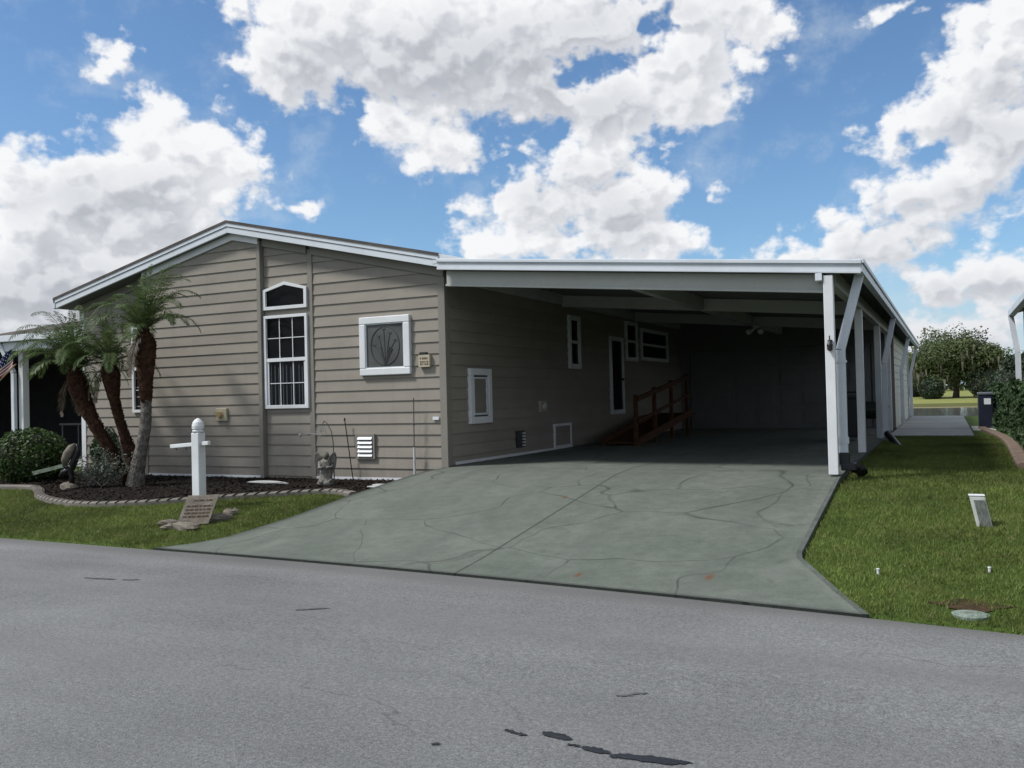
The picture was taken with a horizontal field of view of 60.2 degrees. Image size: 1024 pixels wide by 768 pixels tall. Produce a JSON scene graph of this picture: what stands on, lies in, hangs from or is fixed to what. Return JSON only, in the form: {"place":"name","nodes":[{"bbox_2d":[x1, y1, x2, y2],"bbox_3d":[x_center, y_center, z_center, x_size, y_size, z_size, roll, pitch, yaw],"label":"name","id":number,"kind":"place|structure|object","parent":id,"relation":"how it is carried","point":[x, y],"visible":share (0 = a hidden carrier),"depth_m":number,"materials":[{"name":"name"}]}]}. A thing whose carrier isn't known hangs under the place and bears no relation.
{"place":"outdoors","nodes":[
{"label":"outdoors","id":0,"kind":"place"},
{"bbox_2d":[0,488,346,549],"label":"grass","id":1,"kind":"structure","parent":0,"point":[28,509],"depth_m":11.66,"materials":[{"name":"green plant"}]},
{"bbox_2d":[0,538,1023,767],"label":"road","id":2,"kind":"structure","parent":0,"point":[116,657],"depth_m":5.02,"materials":[{"name":"grey asphalt"}]},
{"bbox_2d":[0,385,1023,634],"bbox_3d":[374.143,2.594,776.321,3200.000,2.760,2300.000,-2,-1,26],"label":"ground","id":3,"kind":"structure","parent":0,"point":[964,399],"depth_m":8.13,"materials":[{"name":"green plant"}]},
{"bbox_2d":[0,320,81,465],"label":"side porch","id":4,"kind":"object","parent":3,"relation":"on","point":[32,403],"visible":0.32,"depth_m":32.03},
{"bbox_2d":[0,349,15,380],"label":"flag","id":5,"kind":"object","parent":4,"relation":"attached to","point":[6,367],"visible":0.88,"depth_m":20.48,"materials":[{"name":"multicoloured fabric"}]},
{"bbox_2d":[88,427,121,471],"bbox_3d":[-7.817,1.289,17.288,0.928,1.042,0.886,-2,-1,26],"label":"shrub","id":6,"kind":"object","parent":3,"relation":"on","point":[93,446],"visible":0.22,"depth_m":17.01,"materials":[{"name":"green plant"}]},
{"bbox_2d":[160,523,173,529],"bbox_3d":[-4.181,1.755,10.845,0.268,0.098,0.115,-1,-1,-20],"label":"rock","id":7,"kind":"object","parent":3,"relation":"on","point":[168,526],"visible":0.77,"depth_m":10.80,"materials":[{"name":"beige stone"}]},
{"bbox_2d":[157,519,177,524],"bbox_3d":[-4.305,1.749,11.134,0.334,0.104,0.116,-1,-1,-2],"label":"rock","id":8,"kind":"object","parent":3,"relation":"on","point":[165,522],"visible":0.55,"depth_m":11.09,"materials":[{"name":"beige stone"}]},
{"bbox_2d":[0,484,357,506],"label":"garden edging","id":9,"kind":"object","parent":3,"relation":"on","point":[39,492],"visible":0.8,"depth_m":12.88,"materials":[{"name":"grey concrete"}]},
{"bbox_2d":[170,418,209,494],"bbox_3d":[-4.479,1.128,12.266,0.806,1.303,0.166,-2,-1,26],"label":"sign post","id":10,"kind":"object","parent":3,"relation":"on","point":[198,443],"visible":0.89,"depth_m":12.14,"materials":[{"name":"white paint"}]},
{"bbox_2d":[173,494,219,531],"bbox_3d":[-3.964,1.617,10.957,0.432,0.423,0.638,-2,-1,10],"label":"stone plaque","id":11,"kind":"object","parent":3,"relation":"on","point":[197,511],"visible":0.93,"depth_m":11.03,"materials":[{"name":"beige stone"}]},
{"bbox_2d":[0,471,394,500],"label":"ground mulch bed","id":12,"kind":"object","parent":3,"relation":"on","point":[162,492],"visible":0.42,"depth_m":14.20,"materials":[{"name":"brown wood"}]},
{"bbox_2d":[0,427,69,482],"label":"clipped bush","id":13,"kind":"object","parent":12,"relation":"on","point":[25,453],"visible":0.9,"depth_m":16.03,"materials":[{"name":"green plant"}]},
{"bbox_2d":[32,462,69,474],"bbox_3d":[-8.001,1.475,15.399,1.109,0.242,0.144,-2,-1,31],"label":"garden plank","id":14,"kind":"object","parent":12,"relation":"on","point":[48,469],"visible":0.79,"depth_m":15.36,"materials":[{"name":"green wood"}]},
{"bbox_2d":[7,303,130,484],"bbox_3d":[-7.793,0.166,15.584,2.013,3.204,2.106,-1,-1,-26],"label":"palm tree","id":15,"kind":"object","parent":12,"relation":"on","point":[77,382],"visible":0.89,"depth_m":15.37,"materials":[{"name":"green plant"}]},
{"bbox_2d":[59,443,79,489],"bbox_3d":[-7.389,1.413,14.741,0.449,0.852,0.234,-2,-1,26],"label":"bird ornament","id":16,"kind":"object","parent":12,"relation":"on","point":[71,453],"visible":0.89,"depth_m":14.68,"materials":[{"name":"grey stone"}]},
{"bbox_2d":[69,444,132,486],"bbox_3d":[-6.869,1.377,14.805,1.352,0.768,0.589,-2,-1,20],"label":"silver shrub","id":17,"kind":"object","parent":12,"relation":"on","point":[101,475],"visible":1,"depth_m":14.71,"materials":[{"name":"grey plant"}]},
{"bbox_2d":[59,305,160,478],"bbox_3d":[-6.999,0.141,15.311,1.582,3.172,1.579,-2,-1,26],"label":"palm tree","id":18,"kind":"object","parent":12,"relation":"on","point":[110,375],"visible":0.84,"depth_m":15.15,"materials":[{"name":"green plant"}]},
{"bbox_2d":[85,263,200,486],"bbox_3d":[-6.022,-0.133,14.543,1.717,3.700,1.776,-1,-1,-31],"label":"palm tree","id":19,"kind":"object","parent":12,"relation":"on","point":[142,353],"visible":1,"depth_m":14.55,"materials":[{"name":"green plant"}]},
{"bbox_2d":[248,480,287,484],"bbox_3d":[-3.910,1.579,14.185,0.842,0.069,0.121,-2,-1,26],"label":"stepping stone","id":20,"kind":"object","parent":12,"relation":"on","point":[267,482],"visible":0.99,"depth_m":14.14,"materials":[{"name":"concrete"}]},
{"bbox_2d":[299,421,334,480],"bbox_3d":[-3.167,1.089,14.272,0.748,0.998,0.063,-2,-1,31],"label":"garden hook","id":21,"kind":"object","parent":12,"relation":"on","point":[317,434],"visible":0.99,"depth_m":14.17,"materials":[{"name":"grey metal"}]},
{"bbox_2d":[314,452,336,485],"bbox_3d":[-2.892,1.307,13.713,0.350,0.520,0.280,-1,-1,-12],"label":"angel statue","id":22,"kind":"object","parent":12,"relation":"on","point":[325,466],"visible":1,"depth_m":13.66,"materials":[{"name":"concrete"}]},
{"bbox_2d":[344,418,352,478],"bbox_3d":[-2.650,1.052,14.332,0.174,1.011,0.032,-2,-1,33],"label":"garden stake","id":23,"kind":"object","parent":12,"relation":"on","point":[348,447],"visible":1,"depth_m":14.33,"materials":[{"name":"black plastic"}]},
{"bbox_2d":[367,484,382,487],"bbox_3d":[-1.893,1.515,13.063,0.632,0.085,0.261,-2,-1,26],"label":"stepping stone","id":24,"kind":"object","parent":12,"relation":"on","point":[373,485],"visible":0.21,"depth_m":13.09,"materials":[{"name":"concrete"}]},
{"bbox_2d":[413,398,415,473],"bbox_3d":[-1.526,0.839,13.755,0.040,1.240,0.040,-2,-1,26],"label":"rain gauge stake","id":25,"kind":"object","parent":12,"relation":"on","point":[414,461],"visible":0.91,"depth_m":13.74,"materials":[{"name":"grey metal"}]},
{"bbox_2d":[210,512,234,521],"bbox_3d":[-3.721,1.709,11.251,0.408,0.144,0.158,-1,-1,-37],"label":"rock","id":26,"kind":"object","parent":3,"relation":"on","point":[221,516],"visible":0.69,"depth_m":11.21,"materials":[{"name":"beige stone"}]},
{"bbox_2d":[223,507,238,514],"bbox_3d":[-3.693,1.688,11.581,0.175,0.143,0.232,-2,-1,36],"label":"rock","id":27,"kind":"object","parent":3,"relation":"on","point":[233,510],"visible":0.57,"depth_m":11.54,"materials":[{"name":"beige stone"}]},
{"bbox_2d":[52,220,682,479],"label":"house","id":28,"kind":"structure","parent":3,"relation":"on","point":[302,333],"depth_m":15.19,"materials":[{"name":"beige paint"}]},
{"bbox_2d":[131,327,140,412],"bbox_3d":[-6.976,-0.281,16.734,0.560,1.640,0.070,-2,-1,26],"label":"window","id":29,"kind":"structure","parent":28,"relation":"in","point":[135,391],"depth_m":16.81,"materials":[{"name":"white paint"}]},
{"bbox_2d":[262,281,307,310],"bbox_3d":[-3.848,-1.508,15.014,0.940,0.465,0.080,-2,-1,26],"label":"window","id":30,"kind":"structure","parent":28,"relation":"in","point":[283,295],"depth_m":15.01,"materials":[{"name":"white paint"}]},
{"bbox_2d":[263,313,309,408],"bbox_3d":[-3.819,-0.380,14.998,0.940,1.590,0.080,-2,-1,26],"label":"window","id":31,"kind":"structure","parent":28,"relation":"in","point":[285,337],"depth_m":15.00,"materials":[{"name":"white paint"}]},
{"bbox_2d":[359,314,411,375],"bbox_3d":[-2.022,-0.614,14.111,0.960,0.940,0.085,-2,-1,26],"label":"window","id":32,"kind":"structure","parent":28,"relation":"in","point":[385,345],"depth_m":14.09,"materials":[{"name":"white paint"}]},
{"bbox_2d":[467,368,492,423],"bbox_3d":[-0.527,0.196,14.558,0.080,0.900,0.740,-2,-1,26],"label":"window","id":33,"kind":"structure","parent":28,"relation":"in","point":[480,403],"depth_m":14.53,"materials":[{"name":"white paint"}]},
{"bbox_2d":[567,315,581,368],"bbox_3d":[1.284,-0.865,18.311,0.080,1.100,0.610,-2,-1,26],"label":"window","id":34,"kind":"structure","parent":28,"relation":"in","point":[573,322],"depth_m":18.31,"materials":[{"name":"white paint"}]},
{"bbox_2d":[608,336,625,414],"bbox_3d":[2.460,-0.201,20.635,0.100,1.800,0.920,-2,-1,26],"label":"door","id":35,"kind":"structure","parent":28,"relation":"in","point":[616,344],"depth_m":20.63,"materials":[{"name":"white paint"}]},
{"bbox_2d":[624,321,638,361],"bbox_3d":[2.915,-1.038,21.639,0.080,0.960,0.880,-2,-1,26],"label":"window","id":36,"kind":"structure","parent":28,"relation":"in","point":[630,328],"depth_m":21.63,"materials":[{"name":"white paint"}]},
{"bbox_2d":[639,328,668,362],"bbox_3d":[3.763,-1.004,23.361,0.080,0.820,2.360,-2,-1,26],"label":"window","id":37,"kind":"structure","parent":28,"relation":"in","point":[653,344],"depth_m":23.28,"materials":[{"name":"white paint"}]},
{"bbox_2d":[679,323,917,428],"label":"garage","id":38,"kind":"structure","parent":3,"relation":"on","point":[739,378],"depth_m":24.68,"materials":[{"name":"paint"}]},
{"bbox_2d":[690,344,871,427],"bbox_3d":[7.328,0.113,24.438,4.820,2.200,0.055,-2,-1,26],"label":"garage door","id":39,"kind":"structure","parent":38,"relation":"in","point":[774,387],"depth_m":24.56,"materials":[{"name":"paint"}]},
{"bbox_2d":[850,462,867,476],"bbox_3d":[4.362,1.074,11.117,0.221,0.186,0.175,-2,-1,26],"label":"drain pipe","id":40,"kind":"object","parent":3,"relation":"on","point":[861,470],"visible":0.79,"depth_m":11.07,"materials":[{"name":"black plastic"}]},
{"bbox_2d":[884,431,900,444],"bbox_3d":[7.425,1.100,17.147,0.182,0.342,1.263,-2,-1,13],"label":"drain pipe","id":41,"kind":"object","parent":3,"relation":"on","point":[889,436],"visible":0.55,"depth_m":17.45,"materials":[{"name":"black plastic"}]},
{"bbox_2d":[803,434,1023,634],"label":"grass","id":42,"kind":"structure","parent":3,"relation":"on","point":[909,451],"depth_m":8.46,"materials":[{"name":"green plant"}]},
{"bbox_2d":[909,376,924,396],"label":"shrub","id":43,"kind":"object","parent":3,"relation":"on","point":[915,392],"visible":0.16,"depth_m":104.44,"materials":[{"name":"green plant"}]},
{"bbox_2d":[919,377,945,398],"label":"shrub","id":44,"kind":"object","parent":3,"relation":"on","point":[931,388],"visible":0.99,"depth_m":94.05,"materials":[{"name":"green plant"}]},
{"bbox_2d":[938,369,976,390],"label":"treeline","id":45,"kind":"object","parent":3,"relation":"on","point":[948,386],"depth_m":152.69,"materials":[{"name":"green plant"}]},
{"bbox_2d":[908,321,1021,397],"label":"oak tree","id":46,"kind":"object","parent":3,"relation":"on","point":[945,358],"visible":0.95,"depth_m":94.42,"materials":[{"name":"green plant"}]},
{"bbox_2d":[925,598,1015,611],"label":"ground bare soil","id":47,"kind":"structure","parent":3,"relation":"on","point":[968,606],"depth_m":6.18,"materials":[{"name":"brown soil"}]},
{"bbox_2d":[951,610,989,620],"bbox_3d":[3.117,1.577,6.009,0.234,0.038,0.234,-2,-1,26],"label":"meter lid","id":48,"kind":"object","parent":3,"relation":"on","point":[963,613],"visible":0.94,"depth_m":5.97,"materials":[{"name":"grey concrete"}]},
{"bbox_2d":[968,494,992,526],"bbox_3d":[4.392,1.206,8.279,0.202,0.343,0.101,-2,-1,26],"label":"utility marker","id":49,"kind":"object","parent":3,"relation":"on","point":[980,509],"visible":0.8,"depth_m":8.24,"materials":[{"name":"plastic"}]},
{"bbox_2d":[967,370,994,396],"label":"shrub","id":50,"kind":"object","parent":3,"relation":"on","point":[974,387],"visible":0.52,"depth_m":92.83,"materials":[{"name":"green plant"}]},
{"bbox_2d":[971,426,996,430],"bbox_3d":[11.838,1.183,22.203,0.500,0.170,2.200,-2,-1,26],"label":"pavement pad","id":51,"kind":"object","parent":3,"relation":"on","point":[974,428],"visible":0.31,"depth_m":21.70,"materials":[{"name":"concrete"}]},
{"bbox_2d":[977,392,993,427],"bbox_3d":[11.976,0.651,22.360,0.340,0.890,0.840,-2,-1,26],"label":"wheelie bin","id":52,"kind":"object","parent":51,"relation":"on","point":[985,408],"visible":0.8,"depth_m":22.01,"materials":[{"name":"blue plastic"}]},
{"bbox_2d":[978,426,1023,467],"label":"garden curb","id":53,"kind":"structure","parent":3,"relation":"on","point":[1015,449],"depth_m":15.07,"materials":[{"name":"beige concrete"}]},
{"bbox_2d":[985,370,1023,391],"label":"shrub","id":54,"kind":"object","parent":3,"relation":"on","point":[1005,378],"visible":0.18,"depth_m":39.81,"materials":[{"name":"green plant"}]},
{"bbox_2d":[987,377,1023,449],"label":"hedge","id":55,"kind":"object","parent":3,"relation":"on","point":[1008,408],"visible":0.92,"depth_m":18.05,"materials":[{"name":"green plant"}]},
{"bbox_2d":[994,352,1023,379],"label":"broadleaf tree","id":56,"kind":"object","parent":3,"relation":"on","point":[1008,363],"visible":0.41,"depth_m":83.26,"materials":[{"name":"green wood"}]},
{"bbox_2d":[1008,292,1023,380],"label":"neighbour house","id":57,"kind":"structure","parent":3,"relation":"on","point":[1017,306],"depth_m":18.01,"materials":[{"name":"white paint"}]},
{"bbox_2d":[0,0,1023,382],"label":"sky","id":58,"kind":"structure","parent":0,"point":[889,134],"materials":[{"name":"blue"}]},
{"bbox_2d":[153,427,896,617],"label":"driveway","id":59,"kind":"structure","parent":0,"point":[732,516],"depth_m":9.70,"materials":[{"name":"green paint"}]},
{"bbox_2d":[602,374,695,445],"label":"wooden ramp","id":60,"kind":"structure","parent":59,"relation":"on","point":[654,423],"depth_m":19.24,"materials":[{"name":"brown wood"}]},
{"bbox_2d":[436,258,918,474],"bbox_3d":[6.787,-0.366,22.627,6.065,3.152,23.905,-2,-1,26],"label":"carport","id":61,"kind":"object","parent":59,"relation":"on","point":[774,296],"visible":0.91,"depth_m":12.95,"materials":[{"name":"white paint"}]},
{"bbox_2d":[746,326,762,334],"bbox_3d":[5.561,-1.230,20.195,0.317,0.209,0.319,-1,-1,-25],"label":"flood light","id":62,"kind":"object","parent":61,"relation":"attached to","point":[751,330],"visible":1,"depth_m":20.22,"materials":[{"name":"white paint"}]},
{"bbox_2d":[847,391,857,437],"bbox_3d":[6.777,0.648,17.957,0.660,0.988,0.809,-2,-1,26],"label":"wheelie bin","id":63,"kind":"object","parent":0,"point":[852,415],"visible":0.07,"depth_m":17.58,"materials":[{"name":"black plastic"}]},
{"bbox_2d":[865,401,888,418],"bbox_3d":[8.145,0.723,19.786,0.565,0.837,0.560,-2,-1,26],"label":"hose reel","id":64,"kind":"object","parent":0,"point":[870,409],"visible":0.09,"depth_m":19.68,"materials":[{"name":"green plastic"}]},
{"bbox_2d":[892,416,973,436],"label":"path","id":65,"kind":"structure","parent":0,"point":[928,426],"depth_m":23.08,"materials":[{"name":"concrete"}]},
{"bbox_2d":[910,407,977,416],"bbox_3d":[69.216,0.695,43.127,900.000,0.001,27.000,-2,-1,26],"label":"water","id":66,"kind":"structure","parent":0,"point":[958,411],"depth_m":61.79,"materials":[{"name":"grey liquid"}]}
]}

